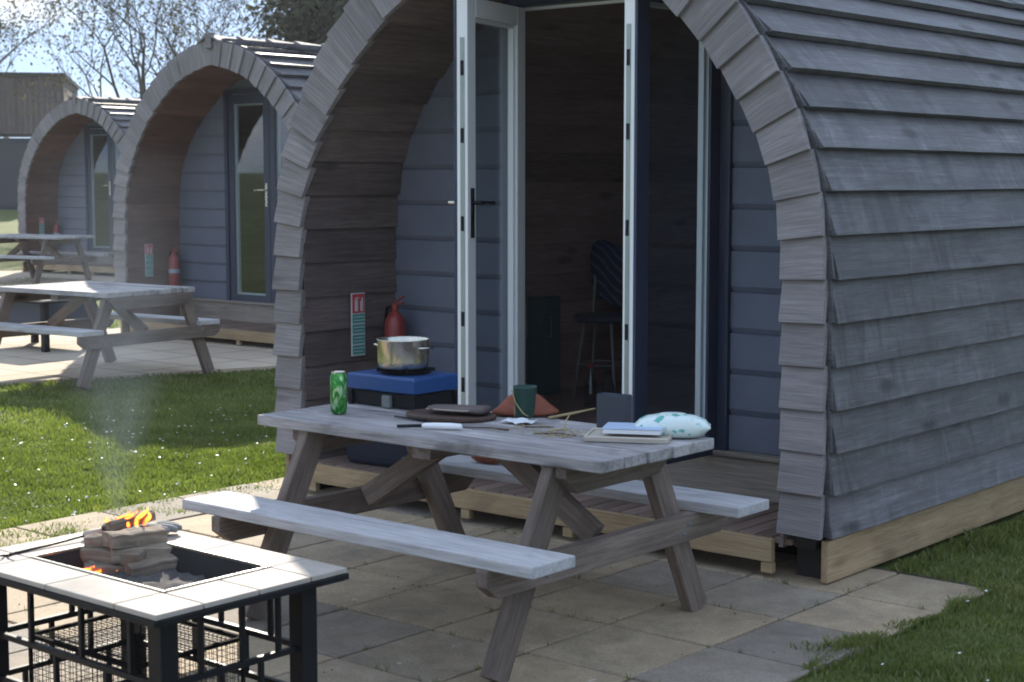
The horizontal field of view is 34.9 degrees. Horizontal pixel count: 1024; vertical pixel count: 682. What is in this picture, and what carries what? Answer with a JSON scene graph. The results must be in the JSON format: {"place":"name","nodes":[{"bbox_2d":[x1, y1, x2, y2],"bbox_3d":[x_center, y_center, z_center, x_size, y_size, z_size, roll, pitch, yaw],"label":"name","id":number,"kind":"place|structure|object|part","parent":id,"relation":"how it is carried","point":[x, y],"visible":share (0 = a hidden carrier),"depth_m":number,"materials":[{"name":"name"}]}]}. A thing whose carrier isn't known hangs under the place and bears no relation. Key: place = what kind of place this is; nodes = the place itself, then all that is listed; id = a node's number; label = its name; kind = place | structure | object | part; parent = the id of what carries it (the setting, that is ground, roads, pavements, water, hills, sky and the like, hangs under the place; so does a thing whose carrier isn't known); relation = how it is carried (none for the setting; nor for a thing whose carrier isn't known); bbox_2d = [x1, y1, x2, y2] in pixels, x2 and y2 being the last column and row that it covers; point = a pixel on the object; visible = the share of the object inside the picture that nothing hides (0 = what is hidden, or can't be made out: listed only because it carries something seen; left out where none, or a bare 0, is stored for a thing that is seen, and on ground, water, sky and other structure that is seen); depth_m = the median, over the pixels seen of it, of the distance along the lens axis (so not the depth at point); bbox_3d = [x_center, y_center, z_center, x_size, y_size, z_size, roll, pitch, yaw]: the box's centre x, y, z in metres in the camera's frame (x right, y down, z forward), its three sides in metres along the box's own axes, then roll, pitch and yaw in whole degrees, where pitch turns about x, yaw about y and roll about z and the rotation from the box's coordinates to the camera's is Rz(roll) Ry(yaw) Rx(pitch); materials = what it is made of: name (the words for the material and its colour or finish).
{"place":"outdoors","nodes":[
{"label":"outdoors","id":0,"kind":"place"},
{"bbox_2d":[0,270,113,285],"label":"patio","id":1,"kind":"structure","parent":0,"point":[57,276],"depth_m":27.16,"materials":[{"name":"beige stone"}]},
{"bbox_2d":[0,234,107,283],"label":"picnic table","id":2,"kind":"object","parent":1,"relation":"on","point":[32,259],"visible":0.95,"depth_m":25.92,"materials":[{"name":"grey wood"}]},
{"bbox_2d":[0,328,276,385],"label":"patio","id":3,"kind":"structure","parent":0,"point":[23,359],"depth_m":14.91,"materials":[{"name":"beige stone"}]},
{"bbox_2d":[0,297,100,351],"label":"fire pit table","id":4,"kind":"object","parent":3,"relation":"on","point":[33,311],"visible":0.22,"depth_m":15.54,"materials":[{"name":"stone"}]},
{"bbox_2d":[0,281,219,389],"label":"picnic table","id":5,"kind":"object","parent":3,"relation":"on","point":[93,336],"visible":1,"depth_m":13.43,"materials":[{"name":"grey wood"}]},
{"bbox_2d":[112,32,323,344],"bbox_3d":[-1.119,-1.704,18.240,3.366,3.075,5.740,5,7,40],"label":"camping pod","id":6,"kind":"object","parent":3,"relation":"on","point":[199,163],"visible":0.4,"depth_m":17.07,"materials":[{"name":"grey paint"}]},
{"bbox_2d":[145,244,152,275],"bbox_3d":[-3.854,-0.858,17.285,0.012,0.340,0.100,5,7,40],"label":"fire notice","id":7,"kind":"object","parent":6,"relation":"attached to","point":[148,259],"visible":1,"depth_m":17.28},
{"bbox_2d":[168,246,179,285],"bbox_3d":[-3.624,-0.802,17.451,0.119,0.437,0.119,0,6,-5],"label":"fire extinguisher","id":8,"kind":"object","parent":6,"relation":"attached to","point":[174,269],"visible":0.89,"depth_m":17.41,"materials":[{"name":"red paint"}]},
{"bbox_2d":[225,94,271,302],"bbox_3d":[-2.693,-1.461,16.836,0.660,2.158,0.210,5,7,40],"label":"door","id":9,"kind":"structure","parent":6,"relation":"in","point":[234,101],"depth_m":16.90,"materials":[{"name":"white plastic"}]},
{"bbox_2d":[269,102,280,303],"bbox_3d":[-2.203,-1.418,16.405,0.660,2.158,0.098,5,7,40],"label":"door","id":10,"kind":"structure","parent":6,"relation":"in","point":[274,118],"depth_m":16.53,"materials":[{"name":"white plastic"}]},
{"bbox_2d":[0,0,290,137],"label":"sky","id":11,"kind":"structure","parent":0,"point":[20,66],"materials":[{"name":"white"}]},
{"bbox_2d":[471,455,499,463],"bbox_3d":[-0.099,0.493,6.906,0.160,0.056,0.060,3,6,29],"label":"bread roll","id":12,"kind":"object","parent":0,"point":[485,460],"visible":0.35,"depth_m":6.89,"materials":[{"name":"brown food"}]},
{"bbox_2d":[0,478,990,681],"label":"patio","id":13,"kind":"structure","parent":0,"point":[644,638],"depth_m":6.18,"materials":[{"name":"beige stone"}]},
{"bbox_2d":[28,615,245,681],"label":"spark guard","id":14,"kind":"object","parent":13,"relation":"on","point":[118,662],"visible":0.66,"depth_m":4.97,"materials":[{"name":"black metal"}]},
{"bbox_2d":[0,531,348,681],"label":"fire pit table","id":15,"kind":"object","parent":13,"relation":"on","point":[203,580],"visible":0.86,"depth_m":4.75,"materials":[{"name":"tile"}]},
{"bbox_2d":[0,527,101,556],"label":"fire poker","id":16,"kind":"object","parent":15,"relation":"on","point":[91,531],"visible":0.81,"depth_m":5.10,"materials":[{"name":"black metal"}]},
{"bbox_2d":[84,562,123,573],"bbox_3d":[-1.227,0.715,5.062,0.204,0.062,0.062,0,5,-18],"label":"log","id":17,"kind":"object","parent":15,"relation":"in","point":[104,567],"visible":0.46,"depth_m":5.03,"materials":[{"name":"wood"}]},
{"bbox_2d":[110,542,174,563],"bbox_3d":[-1.156,0.659,5.095,0.204,0.052,0.064,0,5,-26],"label":"log","id":18,"kind":"object","parent":17,"relation":"on","point":[159,549],"visible":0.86,"depth_m":5.08,"materials":[{"name":"wood"}]},
{"bbox_2d":[80,546,145,564],"bbox_3d":[-1.242,0.666,5.071,0.204,0.052,0.056,3,6,12],"label":"log","id":19,"kind":"object","parent":18,"relation":"on","point":[100,554],"visible":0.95,"depth_m":5.05,"materials":[{"name":"brown wood"}]},
{"bbox_2d":[84,533,139,547],"bbox_3d":[-1.248,0.620,5.090,0.172,0.044,0.051,-3,6,1],"label":"log","id":20,"kind":"object","parent":19,"relation":"on","point":[93,540],"visible":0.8,"depth_m":5.07,"materials":[{"name":"wood"}]},
{"bbox_2d":[102,526,167,548],"bbox_3d":[-1.181,0.613,5.099,0.195,0.056,0.073,-1,5,-44],"label":"log","id":21,"kind":"object","parent":19,"relation":"on","point":[127,538],"visible":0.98,"depth_m":5.07,"materials":[{"name":"wood"}]},
{"bbox_2d":[105,510,155,530],"bbox_3d":[-1.215,0.572,5.189,0.164,0.034,0.046,-12,13,-43],"label":"log","id":22,"kind":"object","parent":15,"relation":"on","point":[116,524],"visible":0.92,"depth_m":5.16,"materials":[{"name":"brown wood"}]},
{"bbox_2d":[105,508,150,526],"bbox_3d":[-1.225,0.560,5.184,0.144,0.067,0.060,-3,6,-26],"label":"flame","id":23,"kind":"object","parent":22,"relation":"on","point":[141,515],"visible":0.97,"depth_m":5.18,"materials":[{"name":"yellow"}]},
{"bbox_2d":[101,521,181,533],"bbox_3d":[-1.194,0.604,5.240,0.252,0.034,0.130,0,6,2],"label":"log","id":24,"kind":"object","parent":15,"relation":"on","point":[171,526],"visible":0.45,"depth_m":5.23,"materials":[{"name":"grey wood"}]},
{"bbox_2d":[124,553,177,576],"bbox_3d":[-1.101,0.700,5.071,0.216,0.059,0.069,-10,11,-39],"label":"log","id":25,"kind":"object","parent":15,"relation":"on","point":[146,567],"visible":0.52,"depth_m":5.03,"materials":[{"name":"wood"}]},
{"bbox_2d":[182,402,768,681],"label":"picnic table","id":26,"kind":"object","parent":13,"relation":"on","point":[434,468],"visible":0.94,"depth_m":5.91,"materials":[{"name":"grey wood"}]},
{"bbox_2d":[330,371,346,414],"bbox_3d":[-0.683,0.204,6.413,0.066,0.168,0.066,5,7,40],"label":"drink can","id":27,"kind":"object","parent":26,"relation":"on","point":[338,392],"visible":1,"depth_m":6.39,"materials":[{"name":"metal"}]},
{"bbox_2d":[347,367,457,409],"bbox_3d":[-0.450,0.184,6.679,0.375,0.155,0.267,5,7,39],"label":"camping stove","id":28,"kind":"object","parent":26,"relation":"on","point":[424,388],"visible":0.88,"depth_m":6.58,"materials":[{"name":"blue metal"}]},
{"bbox_2d":[374,336,432,369],"bbox_3d":[-0.444,0.049,6.649,0.261,0.118,0.218,0,6,4],"label":"cooking pot","id":29,"kind":"object","parent":28,"relation":"on","point":[403,352],"visible":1,"depth_m":6.56,"materials":[{"name":"metal"}]},
{"bbox_2d":[394,415,426,421],"bbox_3d":[-0.393,0.298,6.265,0.176,0.012,0.015,5,8,41],"label":"skewer","id":30,"kind":"object","parent":26,"relation":"on","point":[419,419],"visible":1,"depth_m":6.24,"materials":[{"name":"black metal"}]},
{"bbox_2d":[397,423,462,429],"bbox_3d":[-0.305,0.314,6.027,0.247,0.024,0.024,1,6,10],"label":"gas lighter","id":31,"kind":"object","parent":26,"relation":"on","point":[452,426],"visible":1,"depth_m":6.01,"materials":[{"name":"white plastic"}]},
{"bbox_2d":[406,409,495,422],"bbox_3d":[-0.238,0.289,6.311,0.375,0.018,0.250,3,6,25],"label":"serving board","id":32,"kind":"object","parent":26,"relation":"on","point":[438,416],"visible":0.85,"depth_m":6.26,"materials":[{"name":"brown wood"}]},
{"bbox_2d":[426,404,491,414],"bbox_3d":[-0.209,0.263,6.325,0.246,0.034,0.138,2,6,20],"label":"folded pouch","id":33,"kind":"object","parent":32,"relation":"on","point":[472,409],"visible":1,"depth_m":6.28,"materials":[{"name":"leather"}]},
{"bbox_2d":[463,427,508,430],"bbox_3d":[-0.094,0.323,6.024,0.181,0.008,0.023,2,6,21],"label":"skewer","id":34,"kind":"object","parent":26,"relation":"on","point":[489,428],"visible":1,"depth_m":6.02,"materials":[{"name":"grey metal"}]},
{"bbox_2d":[501,417,536,423],"bbox_3d":[0.029,0.302,6.163,0.129,0.014,0.100,5,7,40],"label":"paper napkin","id":35,"kind":"object","parent":26,"relation":"on","point":[518,420],"visible":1,"depth_m":6.15,"materials":[{"name":"white paper"}]},
{"bbox_2d":[511,385,536,417],"bbox_3d":[0.050,0.238,6.258,0.094,0.130,0.094,5,7,40],"label":"camping cup","id":36,"kind":"object","parent":26,"relation":"on","point":[524,396],"visible":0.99,"depth_m":6.23,"materials":[{"name":"green metal"}]},
{"bbox_2d":[492,394,558,415],"bbox_3d":[0.054,0.244,6.377,0.266,0.094,0.118,0,6,0],"label":"crumpled bag","id":37,"kind":"object","parent":26,"relation":"on","point":[543,406],"visible":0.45,"depth_m":6.35,"materials":[{"name":"orange paper"}]},
{"bbox_2d":[486,424,587,437],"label":"dry stems","id":38,"kind":"object","parent":26,"relation":"on","point":[562,435],"visible":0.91,"depth_m":5.94,"materials":[{"name":"plant"}]},
{"bbox_2d":[524,426,552,427],"bbox_3d":[0.100,0.320,6.053,0.116,0.008,0.026,0,6,3],"label":"twig","id":39,"kind":"object","parent":26,"relation":"on","point":[538,426],"visible":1,"depth_m":6.05,"materials":[{"name":"wood"}]},
{"bbox_2d":[536,433,576,435],"bbox_3d":[0.158,0.337,5.891,0.163,0.007,0.025,2,6,18],"label":"twig","id":40,"kind":"object","parent":26,"relation":"on","point":[555,433],"visible":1,"depth_m":5.90,"materials":[{"name":"wood"}]},
{"bbox_2d":[548,428,573,432],"bbox_3d":[0.181,0.326,5.949,0.100,0.014,0.025,2,6,16],"label":"twig","id":41,"kind":"object","parent":26,"relation":"on","point":[561,429],"visible":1,"depth_m":5.95,"materials":[{"name":"wood"}]},
{"bbox_2d":[563,414,570,432],"bbox_3d":[0.198,0.303,5.996,0.015,0.055,0.114,1,6,13],"label":"twig","id":42,"kind":"object","parent":26,"relation":"on","point":[565,421],"visible":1,"depth_m":6.00,"materials":[{"name":"wood"}]},
{"bbox_2d":[548,408,594,418],"bbox_3d":[0.235,0.283,6.354,0.236,0.024,0.012,-4,7,-37],"label":"twig","id":43,"kind":"object","parent":26,"relation":"on","point":[565,414],"visible":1,"depth_m":6.34,"materials":[{"name":"wood"}]},
{"bbox_2d":[597,392,631,427],"bbox_3d":[0.379,0.261,6.038,0.125,0.129,0.050,4,7,32],"label":"carton","id":44,"kind":"object","parent":26,"relation":"on","point":[614,407],"visible":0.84,"depth_m":6.01,"materials":[{"name":"cardboard"}]},
{"bbox_2d":[583,428,671,443],"bbox_3d":[0.420,0.338,5.806,0.300,0.019,0.200,1,6,12],"label":"serving tray","id":45,"kind":"object","parent":26,"relation":"on","point":[595,435],"visible":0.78,"depth_m":5.73,"materials":[{"name":"beige wood"}]},
{"bbox_2d":[602,422,662,434],"bbox_3d":[0.436,0.314,5.816,0.212,0.020,0.146,1,6,12],"label":"notebook","id":46,"kind":"object","parent":45,"relation":"on","point":[618,428],"visible":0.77,"depth_m":5.76,"materials":[{"name":"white paper"}]},
{"bbox_2d":[634,412,710,437],"bbox_3d":[0.576,0.300,5.840,0.273,0.085,0.124,1,6,7],"label":"cushion","id":47,"kind":"object","parent":26,"relation":"on","point":[679,425],"visible":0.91,"depth_m":5.79,"materials":[{"name":"fabric"}]},
{"bbox_2d":[24,487,958,681],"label":"joint weeds","id":48,"kind":"object","parent":13,"relation":"on","point":[451,632],"visible":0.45,"depth_m":6.27,"materials":[{"name":"green plant"}]},
{"bbox_2d":[19,488,978,678],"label":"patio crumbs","id":49,"kind":"object","parent":13,"relation":"on","point":[538,594],"visible":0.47,"depth_m":6.54,"materials":[{"name":"brown plant"}]},
{"bbox_2d":[272,0,1023,583],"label":"camping pod","id":50,"kind":"object","parent":13,"relation":"on","point":[806,216],"visible":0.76,"depth_m":7.70,"materials":[{"name":"grey paint"}]},
{"bbox_2d":[351,292,364,355],"bbox_3d":[-0.828,-0.090,8.768,0.012,0.340,0.100,5,7,40],"label":"fire notice","id":51,"kind":"object","parent":50,"relation":"attached to","point":[357,324],"visible":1,"depth_m":8.76,"materials":[{"name":"green plastic"}]},
{"bbox_2d":[347,442,408,466],"bbox_3d":[-0.618,0.430,8.456,0.469,0.422,0.267,4,7,32],"label":"cool bag","id":52,"kind":"object","parent":50,"relation":"on","point":[381,454],"visible":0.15,"depth_m":8.38,"materials":[{"name":"black fabric"}]},
{"bbox_2d":[384,296,405,336],"bbox_3d":[-0.635,-0.032,8.857,0.119,0.437,0.119,0,6,-5],"label":"fire extinguisher","id":53,"kind":"object","parent":50,"relation":"attached to","point":[394,322],"visible":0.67,"depth_m":8.81,"materials":[{"name":"red paint"}]},
{"bbox_2d":[448,0,524,404],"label":"door","id":54,"kind":"structure","parent":50,"relation":"in","point":[466,13],"depth_m":7.91,"materials":[{"name":"white plastic"}]},
{"bbox_2d":[527,296,559,395],"bbox_3d":[0.195,0.026,9.868,0.187,0.590,0.150,5,7,40],"label":"cabinet","id":55,"kind":"object","parent":50,"relation":"in","point":[543,345],"visible":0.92,"depth_m":9.81,"materials":[{"name":"teal paint"}]},
{"bbox_3d":[0.248,0.030,9.823,0.005,0.540,0.130,5,7,40],"label":"door panel","id":56,"kind":"part","parent":55,"relation":"part of","materials":[{"name":"black paint"}]},
{"bbox_2d":[572,274,622,398],"bbox_3d":[0.551,-0.091,9.729,0.360,0.862,0.389,3,6,25],"label":"bar stool","id":57,"kind":"object","parent":50,"relation":"in","point":[595,318],"visible":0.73,"depth_m":9.67,"materials":[{"name":"brown wood"}]},
{"bbox_2d":[590,239,622,309],"bbox_3d":[0.633,-0.397,9.866,0.351,0.435,0.099,3,6,25],"label":"backrest","id":58,"kind":"object","parent":57,"relation":"hanging from","point":[606,263],"visible":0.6,"depth_m":9.85,"materials":[{"name":"blue fabric"}]},
{"bbox_2d":[602,370,613,392],"bbox_3d":[0.550,0.275,9.325,0.072,0.212,0.072,5,7,40],"label":"bottle","id":59,"kind":"object","parent":50,"relation":"in","point":[607,386],"visible":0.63,"depth_m":9.30,"materials":[{"name":"black glass"}]},
{"bbox_2d":[622,0,720,464],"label":"door","id":60,"kind":"structure","parent":50,"relation":"in","point":[637,12],"depth_m":7.21,"materials":[{"name":"white plastic"}]},
{"bbox_2d":[0,210,1023,681],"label":"lawn ground","id":61,"kind":"structure","parent":0,"point":[8,222],"depth_m":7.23,"materials":[{"name":"green plant"}]},
{"bbox_2d":[0,72,79,209],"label":"flat roofed building","id":62,"kind":"structure","parent":61,"relation":"on","point":[12,150],"depth_m":60.01,"materials":[{"name":"wood"}]},
{"bbox_2d":[0,145,27,206],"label":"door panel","id":63,"kind":"structure","parent":62,"relation":"in","point":[11,156],"depth_m":60.18,"materials":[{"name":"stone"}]},
{"bbox_2d":[0,0,111,71],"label":"bare tree","id":64,"kind":"object","parent":61,"relation":"on","point":[16,32],"visible":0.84,"depth_m":71.67,"materials":[{"name":"brown plant"}]},
{"bbox_2d":[17,94,141,274],"bbox_3d":[-5.720,-2.876,29.999,3.366,3.075,5.740,4,7,36],"label":"camping pod","id":65,"kind":"object","parent":61,"relation":"on","point":[68,170],"visible":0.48,"depth_m":28.66,"materials":[{"name":"grey paint"}]},
{"bbox_2d":[39,218,43,233],"bbox_3d":[-8.345,-2.015,28.896,0.012,0.340,0.100,4,7,36],"label":"fire notice","id":66,"kind":"object","parent":65,"relation":"attached to","point":[41,223],"visible":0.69,"depth_m":28.89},
{"bbox_2d":[53,219,59,234],"bbox_3d":[-8.135,-1.961,29.077,0.119,0.437,0.119,-1,6,-9],"label":"fire extinguisher","id":67,"kind":"object","parent":65,"relation":"attached to","point":[56,229],"visible":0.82,"depth_m":29.03,"materials":[{"name":"red paint"}]},
{"bbox_2d":[85,129,112,251],"bbox_3d":[-7.192,-2.623,28.497,0.660,2.158,0.210,4,7,36],"label":"door","id":68,"kind":"structure","parent":65,"relation":"in","point":[90,133],"depth_m":28.55,"materials":[{"name":"white plastic"}]},
{"bbox_2d":[111,138,117,251],"bbox_3d":[-6.671,-2.582,28.082,0.660,2.158,0.098,4,7,36],"label":"door","id":69,"kind":"structure","parent":65,"relation":"in","point":[114,148],"depth_m":28.19,"materials":[{"name":"white plastic"}]},
{"bbox_2d":[0,0,316,115],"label":"budding tree","id":70,"kind":"object","parent":61,"relation":"on","point":[128,6],"visible":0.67,"depth_m":48.75,"materials":[{"name":"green plant"}]},
{"bbox_2d":[139,0,283,73],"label":"bare tree","id":71,"kind":"object","parent":61,"relation":"on","point":[227,3],"visible":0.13,"depth_m":54.90,"materials":[{"name":"brown plant"}]},
{"bbox_2d":[215,0,348,44],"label":"evergreen tree","id":72,"kind":"object","parent":61,"relation":"on","point":[298,20],"visible":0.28,"depth_m":47.12,"materials":[{"name":"green plant"}]},
{"bbox_2d":[2,405,988,680],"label":"lawn daisies","id":73,"kind":"object","parent":61,"relation":"on","point":[238,469],"visible":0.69,"depth_m":9.57,"materials":[{"name":"white plant"}]},
{"bbox_2d":[48,550,979,681],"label":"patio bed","id":74,"kind":"object","parent":61,"relation":"on","point":[927,577],"visible":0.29,"depth_m":6.81,"materials":[{"name":"soil"}]}
]}

